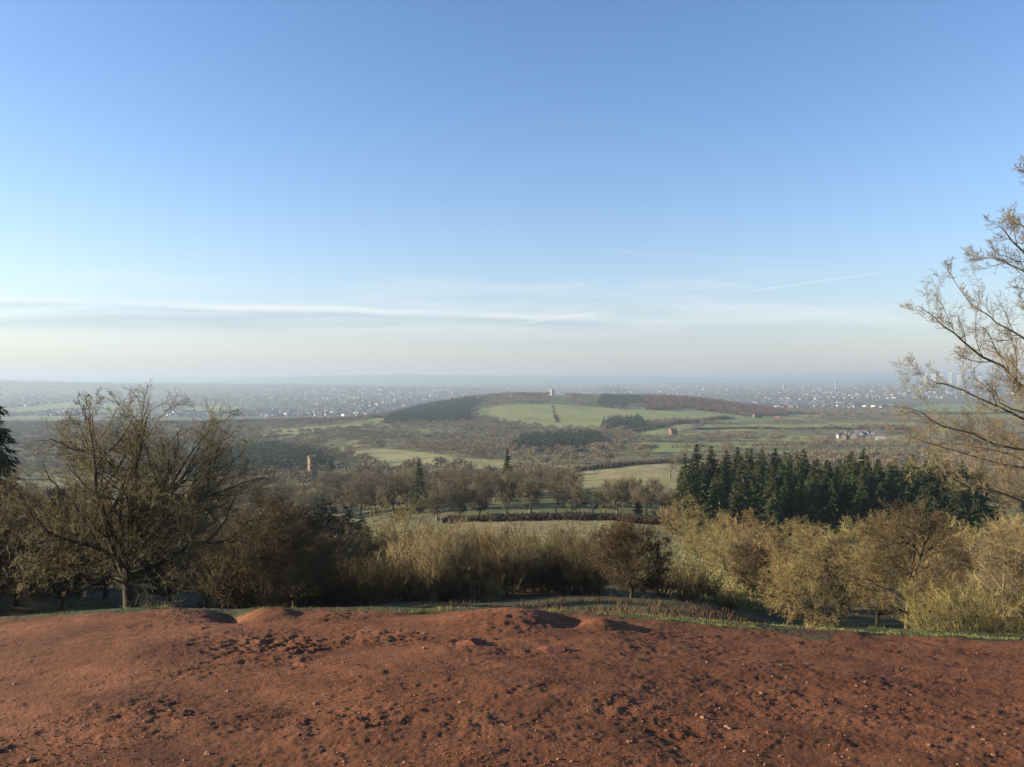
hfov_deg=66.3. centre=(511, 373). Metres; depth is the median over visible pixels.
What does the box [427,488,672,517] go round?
field
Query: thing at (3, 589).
bare tree
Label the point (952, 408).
field
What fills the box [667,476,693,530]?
conifer
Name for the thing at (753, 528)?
bare tree
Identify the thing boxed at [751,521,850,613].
bare tree
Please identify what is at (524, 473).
bare tree
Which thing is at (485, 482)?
bare tree
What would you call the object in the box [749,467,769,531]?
conifer
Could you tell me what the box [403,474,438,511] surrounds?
bare tree
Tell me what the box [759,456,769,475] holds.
conifer
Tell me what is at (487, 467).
bare tree
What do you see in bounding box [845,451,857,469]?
conifer
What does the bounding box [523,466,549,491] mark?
bare tree
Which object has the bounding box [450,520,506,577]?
shrub
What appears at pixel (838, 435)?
house
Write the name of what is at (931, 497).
evergreen tree
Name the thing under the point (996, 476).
bare tree
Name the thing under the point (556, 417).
hedge
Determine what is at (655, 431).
field
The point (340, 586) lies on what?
shrub
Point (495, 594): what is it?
shrub
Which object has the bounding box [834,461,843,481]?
conifer
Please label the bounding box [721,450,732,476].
conifer
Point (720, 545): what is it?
bare tree
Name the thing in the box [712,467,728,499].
conifer
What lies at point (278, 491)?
bare tree
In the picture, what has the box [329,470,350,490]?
bare tree
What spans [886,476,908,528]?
conifer
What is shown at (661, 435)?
field
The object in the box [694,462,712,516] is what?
conifer
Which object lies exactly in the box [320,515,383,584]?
shrub
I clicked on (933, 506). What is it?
evergreen tree
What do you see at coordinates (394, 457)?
field
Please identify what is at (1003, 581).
bare tree
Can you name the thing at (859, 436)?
house
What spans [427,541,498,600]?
shrub
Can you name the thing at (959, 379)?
tower block
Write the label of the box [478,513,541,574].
shrub
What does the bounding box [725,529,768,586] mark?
bare tree
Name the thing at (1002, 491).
bare tree
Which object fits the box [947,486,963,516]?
conifer
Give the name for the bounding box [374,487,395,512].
bare tree
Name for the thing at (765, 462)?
conifer
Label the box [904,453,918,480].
conifer
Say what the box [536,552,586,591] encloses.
shrub
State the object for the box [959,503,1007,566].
evergreen tree
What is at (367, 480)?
bare tree
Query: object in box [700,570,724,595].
shrub
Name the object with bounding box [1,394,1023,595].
valley
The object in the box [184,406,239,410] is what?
field
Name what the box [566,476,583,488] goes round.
bare tree
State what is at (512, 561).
shrub
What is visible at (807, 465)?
conifer
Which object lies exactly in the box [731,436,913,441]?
field
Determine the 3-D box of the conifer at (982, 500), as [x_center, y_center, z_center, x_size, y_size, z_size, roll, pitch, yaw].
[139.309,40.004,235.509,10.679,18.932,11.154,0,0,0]
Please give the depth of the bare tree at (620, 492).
213.06 m
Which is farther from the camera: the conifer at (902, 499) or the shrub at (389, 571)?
the conifer at (902, 499)
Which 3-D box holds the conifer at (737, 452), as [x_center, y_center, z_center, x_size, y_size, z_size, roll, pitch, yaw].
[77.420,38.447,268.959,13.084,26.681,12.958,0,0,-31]
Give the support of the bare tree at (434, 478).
on the field at (548, 503)
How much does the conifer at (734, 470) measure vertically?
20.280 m
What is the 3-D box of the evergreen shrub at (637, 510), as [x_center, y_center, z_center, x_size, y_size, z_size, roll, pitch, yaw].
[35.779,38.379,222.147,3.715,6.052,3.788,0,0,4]
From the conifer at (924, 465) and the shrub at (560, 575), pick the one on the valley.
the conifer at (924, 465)
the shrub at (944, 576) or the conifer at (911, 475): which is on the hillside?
the shrub at (944, 576)
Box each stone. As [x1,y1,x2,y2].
[537,645,567,653]
[724,725,733,729]
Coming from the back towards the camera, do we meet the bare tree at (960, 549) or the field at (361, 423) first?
the field at (361, 423)
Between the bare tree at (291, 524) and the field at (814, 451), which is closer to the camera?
the bare tree at (291, 524)
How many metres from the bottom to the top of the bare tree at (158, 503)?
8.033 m
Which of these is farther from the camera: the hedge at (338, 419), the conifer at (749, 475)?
the hedge at (338, 419)
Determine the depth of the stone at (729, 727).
6.28 m
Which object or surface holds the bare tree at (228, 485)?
on the valley
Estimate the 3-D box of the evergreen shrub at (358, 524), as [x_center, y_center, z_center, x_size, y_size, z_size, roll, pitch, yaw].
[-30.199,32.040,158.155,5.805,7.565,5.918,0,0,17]
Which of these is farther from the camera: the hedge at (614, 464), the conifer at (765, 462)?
the hedge at (614, 464)
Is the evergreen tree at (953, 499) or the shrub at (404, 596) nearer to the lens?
the shrub at (404, 596)
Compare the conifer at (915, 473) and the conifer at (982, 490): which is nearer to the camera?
the conifer at (915, 473)
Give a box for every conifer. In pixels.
[0,405,38,581]
[325,457,334,471]
[412,458,426,513]
[500,449,518,501]
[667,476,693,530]
[670,454,694,510]
[672,466,703,527]
[687,478,708,532]
[688,444,706,480]
[689,460,695,486]
[691,462,720,527]
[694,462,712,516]
[702,472,733,533]
[703,458,714,497]
[705,446,718,477]
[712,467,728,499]
[717,467,730,528]
[719,458,732,488]
[719,461,731,497]
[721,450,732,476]
[723,474,747,534]
[725,462,746,502]
[725,462,757,525]
[729,454,744,477]
[731,447,742,473]
[740,479,762,533]
[742,448,752,468]
[742,448,759,489]
[743,463,757,493]
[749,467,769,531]
[750,461,763,490]
[755,449,768,468]
[756,472,788,539]
[757,468,772,502]
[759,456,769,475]
[769,449,782,476]
[769,464,777,484]
[772,477,797,535]
[773,456,787,483]
[773,464,790,519]
[778,452,792,495]
[786,456,793,480]
[787,480,808,538]
[788,454,806,487]
[788,466,815,499]
[788,468,808,532]
[797,449,810,487]
[798,475,831,539]
[803,471,821,526]
[804,464,816,493]
[806,459,824,506]
[816,466,839,523]
[819,478,844,541]
[821,462,834,493]
[827,469,833,486]
[829,469,856,529]
[832,470,840,506]
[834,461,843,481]
[834,477,857,540]
[835,459,850,511]
[836,462,859,512]
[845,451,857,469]
[846,454,857,480]
[848,478,878,540]
[852,468,876,516]
[855,461,867,490]
[857,448,872,470]
[861,454,872,475]
[865,468,876,501]
[867,482,893,540]
[868,478,884,518]
[870,459,886,493]
[873,459,885,489]
[881,474,892,511]
[882,461,900,504]
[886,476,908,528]
[889,470,910,517]
[890,458,902,485]
[890,488,909,540]
[901,460,914,482]
[903,478,917,508]
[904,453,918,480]
[911,486,925,527]
[912,466,925,495]
[914,466,936,503]
[922,461,930,477]
[924,460,938,497]
[928,482,935,501]
[933,469,947,505]
[937,472,946,494]
[937,490,945,507]
[939,460,955,484]
[939,472,968,507]
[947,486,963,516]
[953,465,968,501]
[954,460,976,491]
[958,488,970,508]
[962,472,984,517]
[971,471,990,511]
[974,481,989,519]
[975,461,998,518]
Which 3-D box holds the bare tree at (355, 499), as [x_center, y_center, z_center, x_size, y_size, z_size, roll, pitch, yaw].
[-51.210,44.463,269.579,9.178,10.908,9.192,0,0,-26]
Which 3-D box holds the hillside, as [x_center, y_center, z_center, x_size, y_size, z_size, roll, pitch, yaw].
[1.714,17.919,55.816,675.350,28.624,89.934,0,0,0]
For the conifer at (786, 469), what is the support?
on the valley
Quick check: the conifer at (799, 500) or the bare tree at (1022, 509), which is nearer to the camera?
the conifer at (799, 500)
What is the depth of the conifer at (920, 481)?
216.05 m
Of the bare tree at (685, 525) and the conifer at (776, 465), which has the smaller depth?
the bare tree at (685, 525)
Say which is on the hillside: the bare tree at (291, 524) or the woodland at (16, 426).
the bare tree at (291, 524)
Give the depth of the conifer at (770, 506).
188.93 m
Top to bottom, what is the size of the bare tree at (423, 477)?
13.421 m
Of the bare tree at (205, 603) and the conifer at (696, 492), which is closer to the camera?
the bare tree at (205, 603)
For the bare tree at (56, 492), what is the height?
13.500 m
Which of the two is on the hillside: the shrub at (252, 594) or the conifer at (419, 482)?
the shrub at (252, 594)
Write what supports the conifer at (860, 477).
on the valley
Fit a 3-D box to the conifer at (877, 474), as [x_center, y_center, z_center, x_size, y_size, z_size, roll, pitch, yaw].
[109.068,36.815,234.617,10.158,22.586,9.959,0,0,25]
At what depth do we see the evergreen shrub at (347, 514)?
159.55 m
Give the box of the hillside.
[0,571,1023,641]
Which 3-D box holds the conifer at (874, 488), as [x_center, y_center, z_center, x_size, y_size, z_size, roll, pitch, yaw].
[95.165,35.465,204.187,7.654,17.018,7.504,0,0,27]
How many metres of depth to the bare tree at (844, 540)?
77.96 m
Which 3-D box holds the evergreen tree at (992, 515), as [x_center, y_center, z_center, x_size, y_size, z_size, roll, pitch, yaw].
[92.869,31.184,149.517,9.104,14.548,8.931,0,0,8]
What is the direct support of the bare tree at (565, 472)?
on the field at (548, 503)
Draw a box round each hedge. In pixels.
[241,415,382,422]
[438,509,673,524]
[517,456,694,472]
[552,408,558,421]
[610,415,735,434]
[691,425,923,429]
[722,450,908,458]
[733,404,1022,414]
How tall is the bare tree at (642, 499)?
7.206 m
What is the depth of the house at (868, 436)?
1255.84 m
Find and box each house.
[669,428,677,434]
[753,413,761,417]
[836,432,843,437]
[841,433,848,439]
[856,434,863,439]
[866,433,871,439]
[875,433,885,439]
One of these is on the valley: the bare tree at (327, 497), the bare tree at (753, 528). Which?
the bare tree at (327, 497)
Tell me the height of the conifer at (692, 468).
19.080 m
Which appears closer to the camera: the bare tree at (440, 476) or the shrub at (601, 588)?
the shrub at (601, 588)
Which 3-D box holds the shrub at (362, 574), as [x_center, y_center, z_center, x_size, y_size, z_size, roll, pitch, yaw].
[-9.819,13.739,54.486,5.469,4.576,5.841,0,0,-21]
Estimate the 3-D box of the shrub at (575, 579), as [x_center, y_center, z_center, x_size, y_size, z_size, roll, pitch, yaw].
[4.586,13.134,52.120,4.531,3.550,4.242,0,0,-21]
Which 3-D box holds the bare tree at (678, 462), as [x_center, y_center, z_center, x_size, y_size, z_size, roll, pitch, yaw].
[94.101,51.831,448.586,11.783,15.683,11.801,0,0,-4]
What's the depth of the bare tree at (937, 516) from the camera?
44.77 m
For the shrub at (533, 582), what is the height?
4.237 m
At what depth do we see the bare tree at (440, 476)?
356.74 m
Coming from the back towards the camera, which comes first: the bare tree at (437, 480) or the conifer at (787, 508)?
the bare tree at (437, 480)
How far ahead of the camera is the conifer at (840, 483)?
202.81 m
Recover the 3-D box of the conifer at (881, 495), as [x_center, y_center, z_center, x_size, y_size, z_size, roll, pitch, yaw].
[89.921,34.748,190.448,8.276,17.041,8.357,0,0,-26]
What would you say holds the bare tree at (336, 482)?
on the valley
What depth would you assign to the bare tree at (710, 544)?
122.20 m
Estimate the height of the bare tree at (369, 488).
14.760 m
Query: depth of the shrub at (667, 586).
59.61 m
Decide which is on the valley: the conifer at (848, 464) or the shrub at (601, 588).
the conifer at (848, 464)
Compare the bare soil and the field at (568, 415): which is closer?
the bare soil
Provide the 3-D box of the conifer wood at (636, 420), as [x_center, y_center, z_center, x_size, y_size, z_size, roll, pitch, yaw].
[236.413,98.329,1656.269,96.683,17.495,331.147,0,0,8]
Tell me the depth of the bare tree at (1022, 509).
267.98 m
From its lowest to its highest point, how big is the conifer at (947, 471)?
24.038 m
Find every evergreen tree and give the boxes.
[902,492,931,560]
[907,486,943,539]
[915,499,948,558]
[936,499,975,550]
[941,489,969,534]
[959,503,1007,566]
[961,492,990,552]
[972,499,1018,543]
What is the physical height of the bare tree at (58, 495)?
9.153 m
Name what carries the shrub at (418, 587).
on the hillside
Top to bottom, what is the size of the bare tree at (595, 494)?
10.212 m
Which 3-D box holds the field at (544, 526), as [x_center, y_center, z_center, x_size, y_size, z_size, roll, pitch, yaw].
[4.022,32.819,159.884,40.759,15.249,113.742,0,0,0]
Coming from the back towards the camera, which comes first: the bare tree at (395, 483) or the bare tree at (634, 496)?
the bare tree at (395, 483)
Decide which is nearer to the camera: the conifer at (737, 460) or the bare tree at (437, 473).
the conifer at (737, 460)
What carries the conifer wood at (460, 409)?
on the valley
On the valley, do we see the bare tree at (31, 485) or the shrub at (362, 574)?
the bare tree at (31, 485)
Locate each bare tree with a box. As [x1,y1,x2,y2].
[0,379,285,607]
[0,488,60,590]
[0,504,64,605]
[0,504,120,610]
[4,485,114,591]
[22,482,40,492]
[26,486,47,504]
[42,485,67,505]
[69,507,138,597]
[95,511,171,587]
[113,512,227,605]
[143,504,266,607]
[157,514,225,589]
[189,492,331,608]
[208,512,265,604]
[214,478,239,492]
[224,480,258,511]
[231,500,255,528]
[231,505,328,582]
[247,482,263,503]
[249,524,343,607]
[253,485,276,514]
[264,480,295,509]
[267,482,286,493]
[272,478,291,488]
[279,491,307,515]
[280,480,298,490]
[287,483,311,511]
[292,486,324,515]
[300,479,316,490]
[302,494,324,513]
[306,481,337,511]
[315,470,342,489]
[319,527,357,557]
[325,475,349,502]
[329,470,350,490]
[329,491,354,518]
[338,488,361,510]
[344,479,376,513]
[345,468,364,483]
[348,475,370,505]
[351,486,372,516]
[355,474,387,505]
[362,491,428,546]
[363,482,385,510]
[373,482,396,508]
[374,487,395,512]
[375,470,410,514]
[391,470,414,484]
[392,467,416,490]
[399,483,412,506]
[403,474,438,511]
[407,465,427,476]
[408,472,432,486]
[413,478,439,499]
[417,481,455,520]
[424,474,443,494]
[433,466,453,480]
[433,477,451,503]
[436,466,468,487]
[441,468,482,505]
[447,490,471,515]
[448,476,474,507]
[457,468,500,507]
[464,481,493,515]
[475,463,501,479]
[480,471,499,491]
[490,467,526,503]
[493,487,511,512]
[502,471,528,500]
[514,475,546,513]
[520,468,542,479]
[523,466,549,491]
[530,475,549,498]
[541,469,570,504]
[542,466,556,486]
[549,467,574,483]
[549,475,576,506]
[552,486,571,513]
[560,465,584,484]
[565,481,589,511]
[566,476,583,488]
[567,501,582,510]
[577,499,600,512]
[586,513,673,597]
[589,481,615,513]
[601,475,631,514]
[617,475,644,506]
[625,484,651,507]
[634,490,653,514]
[638,475,664,507]
[647,481,668,508]
[652,486,676,514]
[656,494,706,538]
[669,451,684,477]
[675,506,714,544]
[678,519,728,561]
[687,509,737,548]
[693,527,743,566]
[696,523,747,575]
[714,513,767,556]
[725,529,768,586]
[726,530,800,596]
[735,508,785,544]
[735,519,801,572]
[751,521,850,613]
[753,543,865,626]
[767,518,829,565]
[781,514,839,559]
[785,524,849,582]
[811,535,889,610]
[820,513,891,569]
[834,509,941,625]
[838,494,987,628]
[870,522,920,577]
[877,154,1023,518]
[891,533,1022,619]
[896,538,970,601]
[898,513,979,575]
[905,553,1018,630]
[924,512,1023,634]
[934,536,1021,621]
[951,527,994,578]
[963,512,1023,616]
[965,516,1023,596]
[986,470,1012,483]
[986,482,1018,512]
[987,480,1016,510]
[1011,473,1023,484]
[1011,478,1023,492]
[1015,500,1023,511]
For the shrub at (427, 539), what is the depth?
67.39 m
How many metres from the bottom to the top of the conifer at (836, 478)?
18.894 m
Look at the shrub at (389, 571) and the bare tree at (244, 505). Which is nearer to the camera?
the shrub at (389, 571)
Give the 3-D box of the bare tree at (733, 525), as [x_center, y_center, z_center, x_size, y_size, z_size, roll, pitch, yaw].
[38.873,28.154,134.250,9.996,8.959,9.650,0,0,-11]
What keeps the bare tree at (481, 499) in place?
on the field at (544, 526)
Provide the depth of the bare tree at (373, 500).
297.22 m
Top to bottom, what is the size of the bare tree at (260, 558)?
6.354 m
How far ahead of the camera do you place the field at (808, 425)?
1677.67 m
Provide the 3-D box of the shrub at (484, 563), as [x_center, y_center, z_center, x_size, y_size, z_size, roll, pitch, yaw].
[-0.963,13.415,55.900,5.420,4.535,5.789,0,0,-41]
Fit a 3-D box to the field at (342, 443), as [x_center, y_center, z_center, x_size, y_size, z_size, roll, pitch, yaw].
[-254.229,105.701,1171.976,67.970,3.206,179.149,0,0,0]
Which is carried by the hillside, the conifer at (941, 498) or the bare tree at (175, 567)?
the bare tree at (175, 567)
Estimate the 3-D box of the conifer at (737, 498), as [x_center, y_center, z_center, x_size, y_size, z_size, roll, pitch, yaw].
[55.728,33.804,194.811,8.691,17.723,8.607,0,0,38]
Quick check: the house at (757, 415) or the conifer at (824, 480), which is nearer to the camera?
the conifer at (824, 480)
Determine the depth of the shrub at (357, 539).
101.02 m
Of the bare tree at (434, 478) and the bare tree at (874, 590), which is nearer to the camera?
the bare tree at (874, 590)
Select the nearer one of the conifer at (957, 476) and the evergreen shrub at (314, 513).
the evergreen shrub at (314, 513)
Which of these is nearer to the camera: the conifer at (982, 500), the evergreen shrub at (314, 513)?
the evergreen shrub at (314, 513)
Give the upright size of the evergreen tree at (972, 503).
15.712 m
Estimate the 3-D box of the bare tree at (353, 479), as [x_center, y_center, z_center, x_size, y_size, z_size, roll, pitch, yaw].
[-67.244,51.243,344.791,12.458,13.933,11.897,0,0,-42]
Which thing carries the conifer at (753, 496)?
on the valley
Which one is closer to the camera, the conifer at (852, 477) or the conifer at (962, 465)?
the conifer at (852, 477)
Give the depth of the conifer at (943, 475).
234.72 m
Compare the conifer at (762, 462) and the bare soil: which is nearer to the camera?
the bare soil
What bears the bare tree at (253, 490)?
on the valley
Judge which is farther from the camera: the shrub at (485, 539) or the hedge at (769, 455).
the hedge at (769, 455)
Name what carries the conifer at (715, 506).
on the valley
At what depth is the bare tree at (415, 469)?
420.13 m
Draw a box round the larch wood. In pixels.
[642,393,787,415]
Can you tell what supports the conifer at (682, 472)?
on the valley
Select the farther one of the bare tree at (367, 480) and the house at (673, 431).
the house at (673, 431)
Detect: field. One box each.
[15,402,120,417]
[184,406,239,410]
[258,418,383,434]
[325,440,363,448]
[353,449,513,468]
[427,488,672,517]
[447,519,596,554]
[476,403,745,428]
[573,463,695,492]
[597,520,787,614]
[622,441,806,451]
[637,433,706,439]
[638,423,693,434]
[699,422,916,430]
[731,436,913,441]
[731,449,922,453]
[742,414,818,420]
[912,404,1023,419]
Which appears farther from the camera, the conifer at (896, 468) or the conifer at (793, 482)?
the conifer at (896, 468)
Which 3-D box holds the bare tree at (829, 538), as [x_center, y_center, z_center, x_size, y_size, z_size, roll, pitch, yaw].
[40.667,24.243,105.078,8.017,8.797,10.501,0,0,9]
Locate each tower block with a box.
[923,374,927,385]
[931,374,935,385]
[948,373,952,384]
[957,375,961,384]
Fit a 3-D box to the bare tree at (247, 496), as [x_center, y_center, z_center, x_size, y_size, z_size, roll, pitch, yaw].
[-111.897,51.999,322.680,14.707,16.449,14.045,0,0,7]
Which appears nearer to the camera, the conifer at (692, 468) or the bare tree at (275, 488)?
the conifer at (692, 468)
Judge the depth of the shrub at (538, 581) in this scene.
59.17 m
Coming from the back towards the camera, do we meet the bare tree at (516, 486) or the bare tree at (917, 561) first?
the bare tree at (516, 486)
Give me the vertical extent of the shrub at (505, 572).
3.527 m
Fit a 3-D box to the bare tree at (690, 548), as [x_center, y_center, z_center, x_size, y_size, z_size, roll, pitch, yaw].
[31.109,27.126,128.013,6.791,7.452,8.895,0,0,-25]
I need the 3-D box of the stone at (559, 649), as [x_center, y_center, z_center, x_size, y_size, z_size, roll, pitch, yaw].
[0.497,3.246,9.171,0.349,0.107,0.497,0,0,-16]
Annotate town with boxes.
[0,381,1023,415]
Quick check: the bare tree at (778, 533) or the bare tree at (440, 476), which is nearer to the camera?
the bare tree at (778, 533)
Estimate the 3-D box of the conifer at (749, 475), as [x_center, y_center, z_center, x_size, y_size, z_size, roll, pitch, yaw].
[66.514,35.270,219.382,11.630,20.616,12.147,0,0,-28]
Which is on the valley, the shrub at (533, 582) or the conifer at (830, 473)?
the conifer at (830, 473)
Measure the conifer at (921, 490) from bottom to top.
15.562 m
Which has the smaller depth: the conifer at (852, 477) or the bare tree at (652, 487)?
the conifer at (852, 477)
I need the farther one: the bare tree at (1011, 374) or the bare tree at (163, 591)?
the bare tree at (163, 591)
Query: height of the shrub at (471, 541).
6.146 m
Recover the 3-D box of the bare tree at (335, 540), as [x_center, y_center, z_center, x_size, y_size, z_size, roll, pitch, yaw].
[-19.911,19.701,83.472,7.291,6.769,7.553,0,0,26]
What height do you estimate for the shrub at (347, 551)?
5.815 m
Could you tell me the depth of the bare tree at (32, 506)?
53.19 m
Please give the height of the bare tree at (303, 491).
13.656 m
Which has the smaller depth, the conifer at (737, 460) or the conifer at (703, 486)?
the conifer at (703, 486)
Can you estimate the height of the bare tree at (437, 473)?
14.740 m
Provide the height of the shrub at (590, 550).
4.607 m
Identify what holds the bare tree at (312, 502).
on the valley
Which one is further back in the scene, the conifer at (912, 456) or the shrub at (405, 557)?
the conifer at (912, 456)
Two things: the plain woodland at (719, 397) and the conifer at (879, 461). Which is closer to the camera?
the conifer at (879, 461)
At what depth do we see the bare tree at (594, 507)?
220.87 m
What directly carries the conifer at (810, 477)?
on the valley
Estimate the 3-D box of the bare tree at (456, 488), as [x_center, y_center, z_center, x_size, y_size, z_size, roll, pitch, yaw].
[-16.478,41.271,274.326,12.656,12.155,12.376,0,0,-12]
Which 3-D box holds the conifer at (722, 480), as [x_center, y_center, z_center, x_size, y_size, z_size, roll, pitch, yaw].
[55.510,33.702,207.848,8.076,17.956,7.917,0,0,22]
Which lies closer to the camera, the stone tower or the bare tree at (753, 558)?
the bare tree at (753, 558)
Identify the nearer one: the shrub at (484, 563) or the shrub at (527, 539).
the shrub at (484, 563)
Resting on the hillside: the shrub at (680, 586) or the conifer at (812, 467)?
the shrub at (680, 586)
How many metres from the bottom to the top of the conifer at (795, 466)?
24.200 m
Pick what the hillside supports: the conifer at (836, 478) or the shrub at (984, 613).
the shrub at (984, 613)
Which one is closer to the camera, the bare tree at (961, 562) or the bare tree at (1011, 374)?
the bare tree at (1011, 374)
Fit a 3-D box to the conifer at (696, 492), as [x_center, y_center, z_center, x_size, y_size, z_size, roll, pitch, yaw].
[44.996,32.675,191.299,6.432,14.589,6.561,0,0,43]
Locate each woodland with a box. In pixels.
[0,374,1023,421]
[0,392,1023,489]
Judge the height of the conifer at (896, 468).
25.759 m
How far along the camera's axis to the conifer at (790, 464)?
248.35 m
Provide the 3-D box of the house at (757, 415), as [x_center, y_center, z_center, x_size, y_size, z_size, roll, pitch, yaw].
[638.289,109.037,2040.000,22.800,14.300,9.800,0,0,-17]
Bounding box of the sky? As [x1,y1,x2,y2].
[0,0,1023,376]
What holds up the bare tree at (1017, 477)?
on the valley
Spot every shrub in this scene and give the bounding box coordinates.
[193,551,259,608]
[233,570,291,607]
[249,575,307,607]
[295,576,328,607]
[298,562,360,606]
[300,544,363,605]
[303,508,329,537]
[312,499,335,535]
[315,524,362,581]
[317,502,342,540]
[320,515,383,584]
[322,517,405,583]
[322,555,387,606]
[329,506,358,542]
[329,524,378,560]
[332,538,407,603]
[339,550,413,604]
[349,514,370,539]
[356,544,406,598]
[359,523,414,585]
[362,528,415,570]
[372,522,405,545]
[373,510,442,599]
[381,515,468,585]
[386,555,435,600]
[398,526,437,569]
[400,571,439,601]
[402,502,486,600]
[421,518,486,583]
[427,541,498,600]
[428,570,464,601]
[433,571,476,601]
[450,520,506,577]
[455,534,540,593]
[461,513,519,572]
[468,547,535,597]
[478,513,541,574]
[478,573,510,599]
[483,531,545,592]
[487,529,525,560]
[495,537,565,593]
[503,528,554,587]
[529,520,587,572]
[531,536,591,592]
[535,559,566,591]
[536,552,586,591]
[537,519,598,564]
[548,517,603,559]
[549,546,606,595]
[557,533,609,590]
[572,552,617,595]
[632,499,642,515]
[639,551,683,595]
[664,553,709,603]
[675,563,714,596]
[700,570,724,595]
[713,584,748,611]
[890,563,982,630]
[919,570,1023,634]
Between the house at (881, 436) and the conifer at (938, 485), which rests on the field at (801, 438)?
the house at (881, 436)
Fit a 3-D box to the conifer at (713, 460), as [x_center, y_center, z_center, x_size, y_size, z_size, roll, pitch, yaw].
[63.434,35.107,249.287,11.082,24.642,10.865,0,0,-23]
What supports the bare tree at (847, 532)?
on the valley
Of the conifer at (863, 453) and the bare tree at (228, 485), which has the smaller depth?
the conifer at (863, 453)
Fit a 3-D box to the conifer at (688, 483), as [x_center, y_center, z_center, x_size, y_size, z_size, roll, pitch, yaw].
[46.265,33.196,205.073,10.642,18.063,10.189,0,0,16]
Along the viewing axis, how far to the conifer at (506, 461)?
299.68 m
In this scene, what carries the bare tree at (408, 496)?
on the valley
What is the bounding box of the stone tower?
[299,454,317,482]
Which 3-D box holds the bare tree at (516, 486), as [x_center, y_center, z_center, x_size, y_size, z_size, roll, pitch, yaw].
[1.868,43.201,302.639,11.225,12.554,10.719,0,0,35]
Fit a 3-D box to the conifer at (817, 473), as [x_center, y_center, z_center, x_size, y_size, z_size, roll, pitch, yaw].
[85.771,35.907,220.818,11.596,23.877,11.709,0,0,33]
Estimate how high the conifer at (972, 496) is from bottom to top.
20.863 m
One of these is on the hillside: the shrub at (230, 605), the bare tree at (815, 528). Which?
the shrub at (230, 605)
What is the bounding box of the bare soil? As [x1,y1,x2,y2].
[0,607,1023,766]
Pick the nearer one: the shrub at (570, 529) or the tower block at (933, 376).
the shrub at (570, 529)
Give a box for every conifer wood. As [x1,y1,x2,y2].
[182,439,326,476]
[382,395,485,422]
[511,428,606,451]
[597,393,647,407]
[600,413,647,428]
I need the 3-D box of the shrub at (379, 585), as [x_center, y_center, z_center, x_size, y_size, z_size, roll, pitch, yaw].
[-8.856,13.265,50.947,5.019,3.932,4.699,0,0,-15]
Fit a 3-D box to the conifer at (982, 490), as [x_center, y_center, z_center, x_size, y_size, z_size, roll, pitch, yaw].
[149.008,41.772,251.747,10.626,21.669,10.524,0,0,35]
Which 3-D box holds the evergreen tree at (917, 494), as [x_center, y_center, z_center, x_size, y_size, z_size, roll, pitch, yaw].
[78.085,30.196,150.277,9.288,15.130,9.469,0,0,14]
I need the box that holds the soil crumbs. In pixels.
[0,607,1023,766]
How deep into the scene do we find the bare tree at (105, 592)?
61.84 m
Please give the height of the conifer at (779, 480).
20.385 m
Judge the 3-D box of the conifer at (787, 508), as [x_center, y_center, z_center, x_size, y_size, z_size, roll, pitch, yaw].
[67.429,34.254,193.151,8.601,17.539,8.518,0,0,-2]
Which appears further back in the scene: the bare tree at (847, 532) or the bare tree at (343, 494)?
the bare tree at (343, 494)
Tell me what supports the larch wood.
on the valley
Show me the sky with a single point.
(746, 188)
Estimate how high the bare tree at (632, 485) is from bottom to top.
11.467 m
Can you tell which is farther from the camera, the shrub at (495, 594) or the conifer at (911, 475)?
the conifer at (911, 475)
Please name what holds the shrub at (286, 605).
on the hillside
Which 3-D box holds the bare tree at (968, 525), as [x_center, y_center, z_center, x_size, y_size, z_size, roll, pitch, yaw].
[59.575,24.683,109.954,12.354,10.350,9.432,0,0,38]
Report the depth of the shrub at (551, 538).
67.71 m
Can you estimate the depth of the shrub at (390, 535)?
102.13 m
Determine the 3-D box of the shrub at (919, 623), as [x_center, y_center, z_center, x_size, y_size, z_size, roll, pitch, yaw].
[19.909,10.864,36.690,4.277,4.361,3.944,0,0,40]
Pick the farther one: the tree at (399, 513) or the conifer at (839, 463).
the conifer at (839, 463)
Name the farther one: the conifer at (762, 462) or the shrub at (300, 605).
the conifer at (762, 462)
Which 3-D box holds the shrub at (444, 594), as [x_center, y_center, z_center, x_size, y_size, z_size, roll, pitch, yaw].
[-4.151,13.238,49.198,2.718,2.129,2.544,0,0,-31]
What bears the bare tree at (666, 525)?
on the field at (674, 543)
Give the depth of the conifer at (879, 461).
247.91 m
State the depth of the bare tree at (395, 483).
267.21 m
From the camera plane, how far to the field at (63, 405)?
4313.68 m
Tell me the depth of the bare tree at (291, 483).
385.36 m
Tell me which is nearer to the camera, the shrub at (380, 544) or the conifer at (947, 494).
the shrub at (380, 544)
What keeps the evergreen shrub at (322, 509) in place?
on the valley
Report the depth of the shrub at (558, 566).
55.41 m

